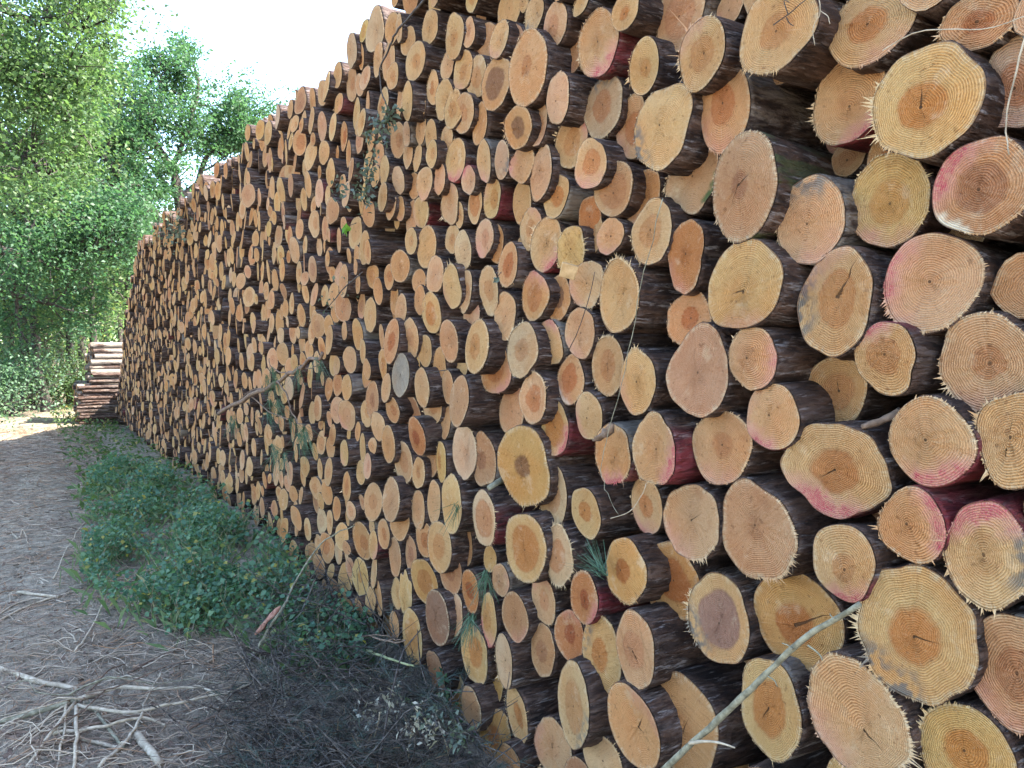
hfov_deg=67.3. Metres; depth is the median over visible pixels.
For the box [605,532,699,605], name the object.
log
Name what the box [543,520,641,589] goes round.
log
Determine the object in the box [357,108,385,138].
log
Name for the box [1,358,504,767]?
ground
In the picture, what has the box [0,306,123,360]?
wood
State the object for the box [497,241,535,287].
log
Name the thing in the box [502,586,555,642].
log
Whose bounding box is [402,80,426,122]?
log
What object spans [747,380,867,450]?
log
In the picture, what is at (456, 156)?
log
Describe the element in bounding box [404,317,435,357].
log
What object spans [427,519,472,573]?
log
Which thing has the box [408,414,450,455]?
log
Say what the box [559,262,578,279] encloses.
wood block
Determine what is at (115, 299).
wood tree
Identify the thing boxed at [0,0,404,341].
sky
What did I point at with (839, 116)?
log
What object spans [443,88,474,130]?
log
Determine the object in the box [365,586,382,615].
log
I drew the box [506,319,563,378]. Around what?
log
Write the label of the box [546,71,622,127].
log
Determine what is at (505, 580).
log
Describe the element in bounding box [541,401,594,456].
log
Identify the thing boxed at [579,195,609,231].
log
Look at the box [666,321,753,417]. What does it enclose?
log
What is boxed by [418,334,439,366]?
log
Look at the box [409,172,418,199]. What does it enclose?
log
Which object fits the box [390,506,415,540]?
log
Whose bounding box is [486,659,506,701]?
log
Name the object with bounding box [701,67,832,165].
log
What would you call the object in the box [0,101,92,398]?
wood tree
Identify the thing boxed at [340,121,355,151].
log
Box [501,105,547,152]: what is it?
log
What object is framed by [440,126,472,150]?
log
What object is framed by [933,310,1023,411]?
log
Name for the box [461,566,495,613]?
log
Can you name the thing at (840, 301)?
log
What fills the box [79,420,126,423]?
log
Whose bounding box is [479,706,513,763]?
log
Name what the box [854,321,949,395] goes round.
log
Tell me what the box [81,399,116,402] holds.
log
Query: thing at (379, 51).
log
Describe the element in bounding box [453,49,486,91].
log
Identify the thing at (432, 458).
log
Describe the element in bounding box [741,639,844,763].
log
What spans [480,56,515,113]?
log
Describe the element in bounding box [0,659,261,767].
dry branch
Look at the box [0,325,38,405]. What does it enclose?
bush
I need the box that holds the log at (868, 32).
[829,0,940,74]
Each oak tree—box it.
[0,127,172,397]
[63,12,298,226]
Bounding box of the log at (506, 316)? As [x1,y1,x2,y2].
[494,291,528,340]
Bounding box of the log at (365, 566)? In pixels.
[352,557,372,595]
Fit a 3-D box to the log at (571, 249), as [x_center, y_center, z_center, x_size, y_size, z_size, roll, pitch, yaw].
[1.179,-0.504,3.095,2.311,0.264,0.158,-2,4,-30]
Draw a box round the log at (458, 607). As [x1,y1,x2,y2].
[448,593,480,635]
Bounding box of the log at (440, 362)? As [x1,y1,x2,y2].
[432,346,456,382]
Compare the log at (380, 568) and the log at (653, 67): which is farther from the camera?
the log at (380, 568)
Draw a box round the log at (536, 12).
[524,0,554,29]
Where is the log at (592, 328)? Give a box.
[565,307,640,359]
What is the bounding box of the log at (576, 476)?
[534,464,621,525]
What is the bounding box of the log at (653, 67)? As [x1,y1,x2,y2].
[624,35,682,97]
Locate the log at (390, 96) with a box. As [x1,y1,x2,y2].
[377,87,405,122]
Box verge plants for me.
[50,402,224,527]
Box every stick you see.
[0,591,73,620]
[0,666,78,690]
[0,713,164,734]
[1,731,79,744]
[11,529,27,542]
[16,591,58,597]
[53,520,87,578]
[74,594,106,652]
[81,737,117,747]
[86,701,124,747]
[97,672,161,767]
[127,647,183,673]
[132,731,163,766]
[151,743,233,761]
[187,714,218,730]
[218,750,288,759]
[248,599,288,672]
[284,525,354,602]
[347,634,405,646]
[366,649,413,666]
[487,477,502,490]
[661,601,861,767]
[688,740,734,747]
[861,407,900,429]
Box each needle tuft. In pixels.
[435,501,467,532]
[444,612,481,657]
[468,570,498,607]
[556,539,610,579]
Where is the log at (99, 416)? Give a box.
[79,415,117,418]
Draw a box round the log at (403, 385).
[392,352,420,397]
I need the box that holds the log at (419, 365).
[408,352,431,378]
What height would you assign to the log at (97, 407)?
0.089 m
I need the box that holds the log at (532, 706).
[504,677,559,743]
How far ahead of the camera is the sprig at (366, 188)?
3.70 m
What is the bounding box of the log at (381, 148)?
[375,133,393,166]
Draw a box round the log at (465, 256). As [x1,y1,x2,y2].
[454,229,497,269]
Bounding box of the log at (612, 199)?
[594,161,660,218]
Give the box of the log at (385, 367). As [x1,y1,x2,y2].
[378,348,392,378]
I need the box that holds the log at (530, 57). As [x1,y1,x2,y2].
[508,27,579,108]
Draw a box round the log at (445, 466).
[436,440,456,482]
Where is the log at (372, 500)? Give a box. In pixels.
[363,481,386,521]
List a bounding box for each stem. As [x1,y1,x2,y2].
[426,369,457,373]
[490,672,509,746]
[568,272,594,351]
[600,198,662,514]
[610,483,646,518]
[773,0,805,25]
[813,0,829,44]
[882,16,1023,50]
[1005,39,1023,154]
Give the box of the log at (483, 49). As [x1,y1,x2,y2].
[474,22,495,55]
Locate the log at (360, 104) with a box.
[353,97,365,128]
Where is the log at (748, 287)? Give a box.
[708,238,813,329]
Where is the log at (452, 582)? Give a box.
[440,555,484,593]
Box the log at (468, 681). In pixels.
[443,671,474,715]
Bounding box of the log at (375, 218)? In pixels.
[362,201,395,228]
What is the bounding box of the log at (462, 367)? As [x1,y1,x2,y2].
[457,363,471,374]
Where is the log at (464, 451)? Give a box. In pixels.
[452,424,501,480]
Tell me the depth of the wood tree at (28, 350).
22.60 m
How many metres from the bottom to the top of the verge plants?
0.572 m
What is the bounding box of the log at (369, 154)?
[363,149,375,182]
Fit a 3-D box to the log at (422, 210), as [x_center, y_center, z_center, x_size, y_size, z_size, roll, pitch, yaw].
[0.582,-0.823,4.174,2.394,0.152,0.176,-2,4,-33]
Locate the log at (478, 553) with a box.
[467,531,486,566]
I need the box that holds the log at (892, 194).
[852,152,985,249]
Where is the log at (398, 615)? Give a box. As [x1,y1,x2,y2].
[389,609,403,638]
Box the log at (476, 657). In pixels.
[461,619,497,683]
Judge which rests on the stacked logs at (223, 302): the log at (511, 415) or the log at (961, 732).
the log at (961, 732)
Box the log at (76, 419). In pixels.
[75,417,118,421]
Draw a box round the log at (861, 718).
[806,641,996,767]
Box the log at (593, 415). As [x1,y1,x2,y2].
[576,389,644,439]
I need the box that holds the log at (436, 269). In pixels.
[426,255,456,292]
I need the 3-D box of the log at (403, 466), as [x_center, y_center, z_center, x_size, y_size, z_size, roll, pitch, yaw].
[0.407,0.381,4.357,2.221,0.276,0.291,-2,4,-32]
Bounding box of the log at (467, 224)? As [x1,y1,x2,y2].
[455,201,478,229]
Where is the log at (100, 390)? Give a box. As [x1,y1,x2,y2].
[82,389,118,392]
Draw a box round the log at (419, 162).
[413,145,428,172]
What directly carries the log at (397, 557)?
on the log at (395, 593)
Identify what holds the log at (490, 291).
on the log at (484, 336)
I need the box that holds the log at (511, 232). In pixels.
[489,223,519,263]
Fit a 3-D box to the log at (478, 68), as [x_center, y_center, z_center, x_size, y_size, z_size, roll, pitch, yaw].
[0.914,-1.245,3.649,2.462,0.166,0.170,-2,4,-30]
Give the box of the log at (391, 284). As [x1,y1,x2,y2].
[384,264,413,290]
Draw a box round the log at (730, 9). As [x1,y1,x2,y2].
[716,0,746,23]
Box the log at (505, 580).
[492,561,531,596]
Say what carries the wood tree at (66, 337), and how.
on the ground at (50, 419)
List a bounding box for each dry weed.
[350,677,416,755]
[396,700,444,764]
[416,692,479,761]
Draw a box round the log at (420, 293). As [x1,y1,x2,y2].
[414,285,440,314]
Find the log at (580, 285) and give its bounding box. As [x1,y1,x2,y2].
[568,261,608,308]
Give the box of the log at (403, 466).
[394,440,418,483]
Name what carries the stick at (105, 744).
on the ground at (50, 419)
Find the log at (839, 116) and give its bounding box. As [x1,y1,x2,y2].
[806,59,887,153]
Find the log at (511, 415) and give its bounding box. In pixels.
[499,388,528,432]
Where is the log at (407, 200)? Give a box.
[394,196,413,221]
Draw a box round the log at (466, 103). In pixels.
[455,92,487,135]
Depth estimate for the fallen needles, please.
3.21 m
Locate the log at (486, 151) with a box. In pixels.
[477,138,500,184]
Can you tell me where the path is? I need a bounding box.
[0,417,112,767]
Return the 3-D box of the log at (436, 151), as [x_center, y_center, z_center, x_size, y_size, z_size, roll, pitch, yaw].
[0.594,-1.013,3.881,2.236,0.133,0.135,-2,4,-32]
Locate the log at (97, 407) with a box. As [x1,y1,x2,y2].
[77,405,118,408]
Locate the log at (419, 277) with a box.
[411,269,426,291]
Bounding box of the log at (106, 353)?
[92,352,123,354]
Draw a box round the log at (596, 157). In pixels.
[575,138,647,190]
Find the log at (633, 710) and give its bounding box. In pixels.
[607,672,718,767]
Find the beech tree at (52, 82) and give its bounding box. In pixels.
[0,0,183,249]
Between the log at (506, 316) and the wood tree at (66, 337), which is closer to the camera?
the log at (506, 316)
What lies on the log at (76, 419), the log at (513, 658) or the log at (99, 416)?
the log at (99, 416)
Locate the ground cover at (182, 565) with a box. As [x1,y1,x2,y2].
[78,452,475,734]
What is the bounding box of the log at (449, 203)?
[439,183,469,225]
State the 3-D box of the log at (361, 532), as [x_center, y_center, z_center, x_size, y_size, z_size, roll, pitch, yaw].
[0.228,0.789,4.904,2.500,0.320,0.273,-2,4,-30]
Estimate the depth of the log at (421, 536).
3.63 m
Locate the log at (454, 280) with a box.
[443,260,472,309]
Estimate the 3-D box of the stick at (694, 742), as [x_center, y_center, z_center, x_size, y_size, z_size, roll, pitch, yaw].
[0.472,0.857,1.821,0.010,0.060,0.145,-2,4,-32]
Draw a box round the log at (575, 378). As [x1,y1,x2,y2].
[557,354,598,405]
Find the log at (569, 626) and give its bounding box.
[554,609,585,659]
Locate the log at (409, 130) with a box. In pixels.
[403,121,424,147]
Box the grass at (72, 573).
[60,459,466,745]
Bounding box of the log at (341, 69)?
[333,61,349,89]
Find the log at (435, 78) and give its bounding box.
[426,69,442,105]
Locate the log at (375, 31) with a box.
[365,5,405,52]
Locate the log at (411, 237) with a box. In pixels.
[405,227,436,254]
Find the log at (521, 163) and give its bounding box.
[508,144,552,185]
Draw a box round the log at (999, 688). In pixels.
[974,603,1023,736]
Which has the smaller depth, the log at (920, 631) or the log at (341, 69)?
the log at (920, 631)
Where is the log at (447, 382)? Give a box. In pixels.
[442,368,467,403]
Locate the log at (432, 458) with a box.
[423,441,437,477]
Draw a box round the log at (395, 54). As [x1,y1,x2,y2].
[381,42,406,80]
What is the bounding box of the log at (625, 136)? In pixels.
[616,93,646,160]
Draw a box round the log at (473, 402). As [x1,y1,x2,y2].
[449,374,511,426]
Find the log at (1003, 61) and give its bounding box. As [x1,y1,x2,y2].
[978,35,1023,133]
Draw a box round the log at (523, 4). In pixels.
[519,0,529,13]
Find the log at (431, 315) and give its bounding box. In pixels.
[421,291,462,333]
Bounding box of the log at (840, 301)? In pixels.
[797,245,970,360]
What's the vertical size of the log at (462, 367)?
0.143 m
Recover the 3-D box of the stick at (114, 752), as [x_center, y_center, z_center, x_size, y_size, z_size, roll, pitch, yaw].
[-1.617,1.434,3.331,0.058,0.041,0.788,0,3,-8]
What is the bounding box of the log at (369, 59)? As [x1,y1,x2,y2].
[359,43,373,70]
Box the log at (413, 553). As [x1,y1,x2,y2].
[406,534,429,567]
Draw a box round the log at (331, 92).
[323,70,346,103]
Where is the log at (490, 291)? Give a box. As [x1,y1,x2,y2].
[479,265,522,316]
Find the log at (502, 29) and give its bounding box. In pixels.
[489,19,524,59]
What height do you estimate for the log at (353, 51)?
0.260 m
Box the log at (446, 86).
[435,78,464,121]
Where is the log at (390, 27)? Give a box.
[384,11,402,46]
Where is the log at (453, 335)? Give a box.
[439,319,471,362]
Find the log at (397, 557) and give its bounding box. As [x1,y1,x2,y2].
[388,537,407,576]
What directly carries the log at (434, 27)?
on the log at (415, 61)
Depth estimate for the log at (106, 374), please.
17.41 m
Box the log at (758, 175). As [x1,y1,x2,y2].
[711,129,845,243]
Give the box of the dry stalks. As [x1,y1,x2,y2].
[58,453,486,734]
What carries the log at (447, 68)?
on the log at (446, 86)
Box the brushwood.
[131,533,530,767]
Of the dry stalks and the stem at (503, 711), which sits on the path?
the dry stalks
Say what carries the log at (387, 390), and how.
on the log at (405, 412)
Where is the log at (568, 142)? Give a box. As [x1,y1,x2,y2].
[552,119,590,169]
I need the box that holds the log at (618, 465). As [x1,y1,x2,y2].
[594,419,642,486]
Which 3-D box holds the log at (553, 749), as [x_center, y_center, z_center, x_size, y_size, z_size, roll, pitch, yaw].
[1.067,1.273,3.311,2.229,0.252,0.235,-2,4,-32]
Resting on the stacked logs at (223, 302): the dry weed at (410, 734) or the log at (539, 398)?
the log at (539, 398)
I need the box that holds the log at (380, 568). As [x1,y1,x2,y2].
[370,558,393,588]
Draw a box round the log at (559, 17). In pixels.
[544,1,584,49]
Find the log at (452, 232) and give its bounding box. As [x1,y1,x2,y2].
[445,225,471,253]
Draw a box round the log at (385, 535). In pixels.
[378,518,399,548]
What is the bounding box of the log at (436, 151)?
[426,139,465,170]
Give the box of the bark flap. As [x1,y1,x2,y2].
[592,423,614,440]
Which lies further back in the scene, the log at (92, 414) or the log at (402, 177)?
the log at (92, 414)
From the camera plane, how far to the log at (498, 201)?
2.99 m
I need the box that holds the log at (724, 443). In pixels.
[692,410,785,485]
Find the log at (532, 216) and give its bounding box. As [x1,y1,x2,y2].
[519,207,561,250]
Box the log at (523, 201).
[513,183,543,224]
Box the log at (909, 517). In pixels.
[869,480,1023,564]
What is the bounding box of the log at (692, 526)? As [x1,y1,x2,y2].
[663,480,730,564]
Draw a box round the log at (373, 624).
[367,615,385,634]
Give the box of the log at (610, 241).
[596,217,634,256]
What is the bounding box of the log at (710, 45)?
[668,10,750,104]
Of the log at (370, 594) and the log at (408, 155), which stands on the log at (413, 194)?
the log at (408, 155)
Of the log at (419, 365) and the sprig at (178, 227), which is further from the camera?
the sprig at (178, 227)
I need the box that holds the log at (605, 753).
[583,734,661,767]
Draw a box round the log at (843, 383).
[809,357,920,421]
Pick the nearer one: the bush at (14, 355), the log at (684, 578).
the log at (684, 578)
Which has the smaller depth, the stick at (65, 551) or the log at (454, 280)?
the log at (454, 280)
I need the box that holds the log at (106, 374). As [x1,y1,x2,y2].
[92,373,120,375]
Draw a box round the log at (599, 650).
[582,610,625,692]
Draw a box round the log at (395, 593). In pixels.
[391,577,400,609]
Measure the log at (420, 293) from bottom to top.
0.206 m
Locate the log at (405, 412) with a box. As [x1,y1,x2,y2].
[386,397,420,422]
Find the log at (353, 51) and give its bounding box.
[346,32,364,70]
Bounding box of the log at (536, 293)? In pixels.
[521,270,570,321]
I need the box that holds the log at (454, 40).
[445,12,475,60]
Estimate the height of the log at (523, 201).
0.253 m
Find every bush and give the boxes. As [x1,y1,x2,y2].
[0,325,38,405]
[0,328,87,416]
[0,332,78,406]
[0,336,92,430]
[0,340,51,400]
[1,346,86,409]
[5,338,87,401]
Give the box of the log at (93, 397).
[78,396,115,399]
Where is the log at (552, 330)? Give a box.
[537,319,571,364]
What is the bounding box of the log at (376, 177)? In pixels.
[370,165,380,187]
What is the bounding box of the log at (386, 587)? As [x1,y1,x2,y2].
[375,577,396,615]
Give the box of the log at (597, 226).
[583,214,606,253]
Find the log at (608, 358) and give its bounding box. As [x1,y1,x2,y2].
[591,332,679,396]
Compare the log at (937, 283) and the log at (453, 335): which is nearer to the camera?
the log at (937, 283)
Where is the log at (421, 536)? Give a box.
[416,520,431,556]
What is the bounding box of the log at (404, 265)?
[390,249,424,283]
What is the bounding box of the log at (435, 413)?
[421,390,446,422]
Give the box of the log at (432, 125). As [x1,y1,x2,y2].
[425,119,445,146]
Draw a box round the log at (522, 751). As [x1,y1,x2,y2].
[500,737,541,767]
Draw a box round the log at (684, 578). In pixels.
[655,540,737,620]
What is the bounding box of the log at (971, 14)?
[930,0,1020,57]
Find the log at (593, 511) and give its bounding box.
[571,482,643,539]
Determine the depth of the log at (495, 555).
3.13 m
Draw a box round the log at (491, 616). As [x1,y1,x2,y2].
[480,590,506,647]
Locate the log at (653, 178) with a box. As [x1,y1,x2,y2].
[624,169,667,223]
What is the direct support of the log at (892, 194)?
on the log at (840, 301)
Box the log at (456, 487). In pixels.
[442,472,504,533]
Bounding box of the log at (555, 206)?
[543,174,593,221]
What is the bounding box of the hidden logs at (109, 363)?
[72,342,122,421]
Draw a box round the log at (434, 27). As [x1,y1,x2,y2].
[421,9,450,47]
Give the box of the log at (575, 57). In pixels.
[562,25,584,74]
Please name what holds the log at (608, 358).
on the log at (593, 415)
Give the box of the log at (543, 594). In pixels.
[532,580,571,625]
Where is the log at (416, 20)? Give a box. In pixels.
[396,13,423,43]
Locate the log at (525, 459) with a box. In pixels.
[497,424,595,509]
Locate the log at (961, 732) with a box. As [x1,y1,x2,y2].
[916,690,1023,767]
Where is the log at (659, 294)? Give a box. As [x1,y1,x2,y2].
[598,253,682,333]
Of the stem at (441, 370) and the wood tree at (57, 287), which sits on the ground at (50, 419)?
the wood tree at (57, 287)
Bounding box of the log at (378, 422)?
[370,411,398,441]
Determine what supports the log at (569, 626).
on the log at (549, 659)
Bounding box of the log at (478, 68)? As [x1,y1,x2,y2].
[467,54,492,97]
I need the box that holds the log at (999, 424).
[967,391,1023,489]
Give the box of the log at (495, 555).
[483,544,507,571]
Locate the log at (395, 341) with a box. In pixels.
[384,318,418,364]
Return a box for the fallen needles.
[176,566,534,767]
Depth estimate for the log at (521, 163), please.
2.74 m
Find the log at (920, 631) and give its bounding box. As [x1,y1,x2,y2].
[847,561,1023,707]
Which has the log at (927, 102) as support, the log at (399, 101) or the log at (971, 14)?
the log at (971, 14)
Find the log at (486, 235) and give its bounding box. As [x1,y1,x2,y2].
[475,218,516,258]
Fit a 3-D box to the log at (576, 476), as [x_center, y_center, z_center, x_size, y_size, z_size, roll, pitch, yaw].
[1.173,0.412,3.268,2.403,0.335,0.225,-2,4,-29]
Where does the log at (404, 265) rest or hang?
on the log at (391, 284)
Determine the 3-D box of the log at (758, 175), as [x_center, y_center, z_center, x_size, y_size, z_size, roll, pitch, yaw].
[1.532,-0.438,2.512,2.409,0.405,0.209,-2,4,-35]
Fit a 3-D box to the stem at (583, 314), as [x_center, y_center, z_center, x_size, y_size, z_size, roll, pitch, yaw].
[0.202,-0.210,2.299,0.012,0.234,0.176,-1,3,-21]
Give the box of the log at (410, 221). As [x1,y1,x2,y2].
[406,200,417,229]
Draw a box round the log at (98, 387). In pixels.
[78,385,117,389]
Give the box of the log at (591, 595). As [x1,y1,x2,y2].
[570,566,650,624]
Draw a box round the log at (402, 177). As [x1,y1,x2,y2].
[392,166,413,195]
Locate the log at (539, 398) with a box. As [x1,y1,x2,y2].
[519,370,568,424]
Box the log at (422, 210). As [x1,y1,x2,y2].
[413,197,449,227]
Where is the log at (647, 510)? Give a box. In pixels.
[630,478,696,533]
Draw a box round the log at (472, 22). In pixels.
[463,16,491,49]
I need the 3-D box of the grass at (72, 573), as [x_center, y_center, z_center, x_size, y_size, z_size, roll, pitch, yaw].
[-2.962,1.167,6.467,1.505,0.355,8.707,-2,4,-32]
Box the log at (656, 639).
[616,602,711,689]
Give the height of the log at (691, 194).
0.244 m
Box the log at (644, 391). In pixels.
[620,344,681,415]
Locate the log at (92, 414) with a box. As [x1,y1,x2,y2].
[80,412,116,415]
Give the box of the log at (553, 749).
[533,712,584,767]
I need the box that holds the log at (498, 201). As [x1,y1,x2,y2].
[483,178,517,221]
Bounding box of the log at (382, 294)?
[373,277,390,304]
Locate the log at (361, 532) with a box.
[352,520,370,559]
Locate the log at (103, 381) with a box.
[89,380,118,382]
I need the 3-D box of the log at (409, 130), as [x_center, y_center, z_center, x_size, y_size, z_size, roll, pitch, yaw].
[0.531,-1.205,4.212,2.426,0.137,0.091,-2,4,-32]
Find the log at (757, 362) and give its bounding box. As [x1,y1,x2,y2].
[728,327,828,390]
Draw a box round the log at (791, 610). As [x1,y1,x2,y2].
[753,568,860,671]
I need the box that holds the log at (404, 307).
[395,293,421,320]
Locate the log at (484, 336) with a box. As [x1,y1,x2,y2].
[465,319,514,374]
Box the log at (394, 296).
[390,289,414,314]
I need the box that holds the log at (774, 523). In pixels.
[722,472,875,587]
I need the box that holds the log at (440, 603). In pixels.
[426,586,462,646]
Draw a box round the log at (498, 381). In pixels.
[481,349,525,394]
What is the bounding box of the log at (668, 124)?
[632,83,750,175]
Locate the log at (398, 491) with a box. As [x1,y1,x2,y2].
[382,475,428,521]
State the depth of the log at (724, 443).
1.95 m
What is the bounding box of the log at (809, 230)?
[775,174,929,266]
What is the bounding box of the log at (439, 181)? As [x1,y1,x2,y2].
[434,164,464,196]
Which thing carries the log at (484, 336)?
on the log at (473, 402)
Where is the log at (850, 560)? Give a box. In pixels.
[813,521,952,602]
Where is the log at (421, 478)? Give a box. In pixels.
[412,456,438,488]
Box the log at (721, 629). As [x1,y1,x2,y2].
[682,566,838,663]
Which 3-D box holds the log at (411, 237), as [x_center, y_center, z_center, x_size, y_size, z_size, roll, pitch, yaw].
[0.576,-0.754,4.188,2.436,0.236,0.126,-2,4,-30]
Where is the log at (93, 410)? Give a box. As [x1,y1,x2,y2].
[76,408,114,412]
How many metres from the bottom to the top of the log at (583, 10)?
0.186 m
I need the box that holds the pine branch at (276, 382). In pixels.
[217,352,333,477]
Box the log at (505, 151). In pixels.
[494,139,516,181]
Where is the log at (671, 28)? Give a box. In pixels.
[656,0,740,53]
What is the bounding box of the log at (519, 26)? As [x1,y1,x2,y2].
[506,24,525,44]
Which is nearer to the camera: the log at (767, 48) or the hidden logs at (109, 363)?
the log at (767, 48)
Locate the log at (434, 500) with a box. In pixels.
[427,479,443,522]
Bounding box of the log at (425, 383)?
[415,366,448,407]
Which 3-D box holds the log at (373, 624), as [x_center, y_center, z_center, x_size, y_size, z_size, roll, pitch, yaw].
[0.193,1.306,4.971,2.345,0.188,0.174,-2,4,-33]
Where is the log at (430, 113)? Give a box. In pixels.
[423,98,437,123]
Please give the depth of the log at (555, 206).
2.58 m
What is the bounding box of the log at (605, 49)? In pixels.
[576,7,639,81]
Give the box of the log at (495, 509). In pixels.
[472,485,539,547]
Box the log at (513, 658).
[494,632,559,689]
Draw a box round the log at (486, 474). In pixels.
[474,429,504,486]
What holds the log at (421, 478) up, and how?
on the log at (419, 508)
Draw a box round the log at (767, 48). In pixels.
[739,0,906,90]
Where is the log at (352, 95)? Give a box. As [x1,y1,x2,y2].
[347,65,365,102]
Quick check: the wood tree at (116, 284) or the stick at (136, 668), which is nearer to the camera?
the stick at (136, 668)
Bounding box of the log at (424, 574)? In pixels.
[411,557,443,603]
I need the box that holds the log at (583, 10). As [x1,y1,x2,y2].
[572,0,615,20]
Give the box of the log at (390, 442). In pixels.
[381,423,412,462]
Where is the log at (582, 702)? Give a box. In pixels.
[558,655,621,749]
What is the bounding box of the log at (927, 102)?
[856,40,1023,166]
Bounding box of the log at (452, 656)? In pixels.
[426,643,465,696]
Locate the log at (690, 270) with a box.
[668,219,732,295]
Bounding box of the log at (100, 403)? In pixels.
[79,401,117,405]
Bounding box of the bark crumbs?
[0,439,351,767]
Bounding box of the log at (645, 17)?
[611,0,663,38]
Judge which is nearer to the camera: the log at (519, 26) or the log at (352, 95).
the log at (519, 26)
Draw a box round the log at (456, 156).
[445,138,478,183]
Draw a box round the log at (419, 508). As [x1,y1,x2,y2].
[411,489,430,529]
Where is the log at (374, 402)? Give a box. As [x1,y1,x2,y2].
[366,380,385,418]
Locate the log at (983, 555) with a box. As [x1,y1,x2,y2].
[930,489,1023,623]
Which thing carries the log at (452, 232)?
on the stacked logs at (223, 302)
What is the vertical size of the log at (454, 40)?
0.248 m
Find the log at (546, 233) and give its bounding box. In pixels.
[526,216,578,273]
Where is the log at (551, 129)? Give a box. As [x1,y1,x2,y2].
[530,105,559,149]
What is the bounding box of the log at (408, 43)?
[401,26,422,55]
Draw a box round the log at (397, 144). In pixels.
[390,122,404,158]
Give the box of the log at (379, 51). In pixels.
[373,42,386,79]
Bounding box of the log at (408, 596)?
[399,568,437,615]
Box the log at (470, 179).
[461,165,486,196]
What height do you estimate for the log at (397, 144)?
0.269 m
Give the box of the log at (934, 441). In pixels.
[887,393,990,487]
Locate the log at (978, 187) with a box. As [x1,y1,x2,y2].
[932,135,1023,245]
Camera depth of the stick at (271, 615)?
3.95 m
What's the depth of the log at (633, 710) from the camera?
2.20 m
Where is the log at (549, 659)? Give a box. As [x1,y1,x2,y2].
[531,620,567,676]
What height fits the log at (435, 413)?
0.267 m
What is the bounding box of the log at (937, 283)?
[880,232,1018,339]
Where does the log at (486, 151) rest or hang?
on the log at (498, 201)
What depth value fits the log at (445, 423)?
3.41 m
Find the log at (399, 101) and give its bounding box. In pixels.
[396,92,404,118]
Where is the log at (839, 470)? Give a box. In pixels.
[780,419,918,519]
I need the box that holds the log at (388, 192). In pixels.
[377,182,404,213]
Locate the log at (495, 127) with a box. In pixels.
[472,101,506,145]
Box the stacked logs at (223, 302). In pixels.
[115,0,1023,767]
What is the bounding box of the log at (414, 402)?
[397,397,424,423]
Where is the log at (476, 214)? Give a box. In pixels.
[468,187,496,224]
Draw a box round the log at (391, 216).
[386,195,405,220]
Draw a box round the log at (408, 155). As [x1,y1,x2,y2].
[403,139,415,170]
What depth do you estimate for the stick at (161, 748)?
3.10 m
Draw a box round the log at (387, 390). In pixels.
[381,373,396,402]
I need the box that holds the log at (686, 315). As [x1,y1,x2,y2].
[666,291,723,344]
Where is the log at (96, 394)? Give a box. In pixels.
[78,393,115,395]
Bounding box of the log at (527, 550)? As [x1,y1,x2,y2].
[505,505,573,583]
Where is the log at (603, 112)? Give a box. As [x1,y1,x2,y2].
[584,76,633,140]
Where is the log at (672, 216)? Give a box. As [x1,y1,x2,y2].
[630,197,715,267]
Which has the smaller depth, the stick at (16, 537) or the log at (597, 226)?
the log at (597, 226)
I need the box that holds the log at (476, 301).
[460,269,482,313]
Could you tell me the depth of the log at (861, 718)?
1.63 m
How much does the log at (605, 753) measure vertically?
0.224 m
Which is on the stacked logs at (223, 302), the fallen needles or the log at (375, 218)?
the log at (375, 218)
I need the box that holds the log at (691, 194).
[662,145,720,218]
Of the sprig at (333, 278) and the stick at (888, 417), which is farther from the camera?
the sprig at (333, 278)
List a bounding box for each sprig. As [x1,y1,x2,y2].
[148,205,192,254]
[318,271,362,314]
[330,136,382,214]
[342,223,355,235]
[362,0,424,147]
[493,272,500,282]
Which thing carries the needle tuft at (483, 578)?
attached to the log at (505, 580)
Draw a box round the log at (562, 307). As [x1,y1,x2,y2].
[546,275,579,320]
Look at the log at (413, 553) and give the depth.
3.77 m
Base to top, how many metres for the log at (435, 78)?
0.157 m
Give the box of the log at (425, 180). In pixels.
[416,167,445,202]
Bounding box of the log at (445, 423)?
[441,406,456,439]
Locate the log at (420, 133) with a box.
[415,119,436,145]
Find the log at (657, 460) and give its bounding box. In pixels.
[632,409,752,484]
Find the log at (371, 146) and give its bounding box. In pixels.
[367,121,388,151]
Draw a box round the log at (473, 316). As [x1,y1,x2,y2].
[463,303,493,323]
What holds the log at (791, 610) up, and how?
on the log at (778, 730)
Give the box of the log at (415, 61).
[405,40,445,82]
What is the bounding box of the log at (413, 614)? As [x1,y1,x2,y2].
[402,604,457,665]
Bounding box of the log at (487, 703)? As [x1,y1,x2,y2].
[460,682,508,731]
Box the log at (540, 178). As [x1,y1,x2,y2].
[529,144,574,204]
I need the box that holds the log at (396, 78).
[386,62,407,91]
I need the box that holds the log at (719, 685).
[653,661,767,767]
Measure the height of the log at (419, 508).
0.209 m
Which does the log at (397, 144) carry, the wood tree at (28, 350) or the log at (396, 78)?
the log at (396, 78)
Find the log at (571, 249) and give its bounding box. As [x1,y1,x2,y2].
[553,225,624,278]
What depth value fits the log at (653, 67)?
2.16 m
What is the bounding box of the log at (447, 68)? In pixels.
[440,53,455,79]
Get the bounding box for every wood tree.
[0,0,130,411]
[0,31,165,342]
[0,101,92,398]
[0,119,104,402]
[0,151,125,406]
[0,194,114,410]
[3,115,121,364]
[4,234,125,396]
[6,307,75,385]
[38,296,85,376]
[41,140,159,341]
[42,139,123,374]
[53,147,189,341]
[74,181,164,341]
[98,171,144,335]
[152,149,194,207]
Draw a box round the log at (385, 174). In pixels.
[379,155,404,184]
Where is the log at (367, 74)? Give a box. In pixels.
[359,66,386,91]
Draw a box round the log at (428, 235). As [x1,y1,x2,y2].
[417,225,454,268]

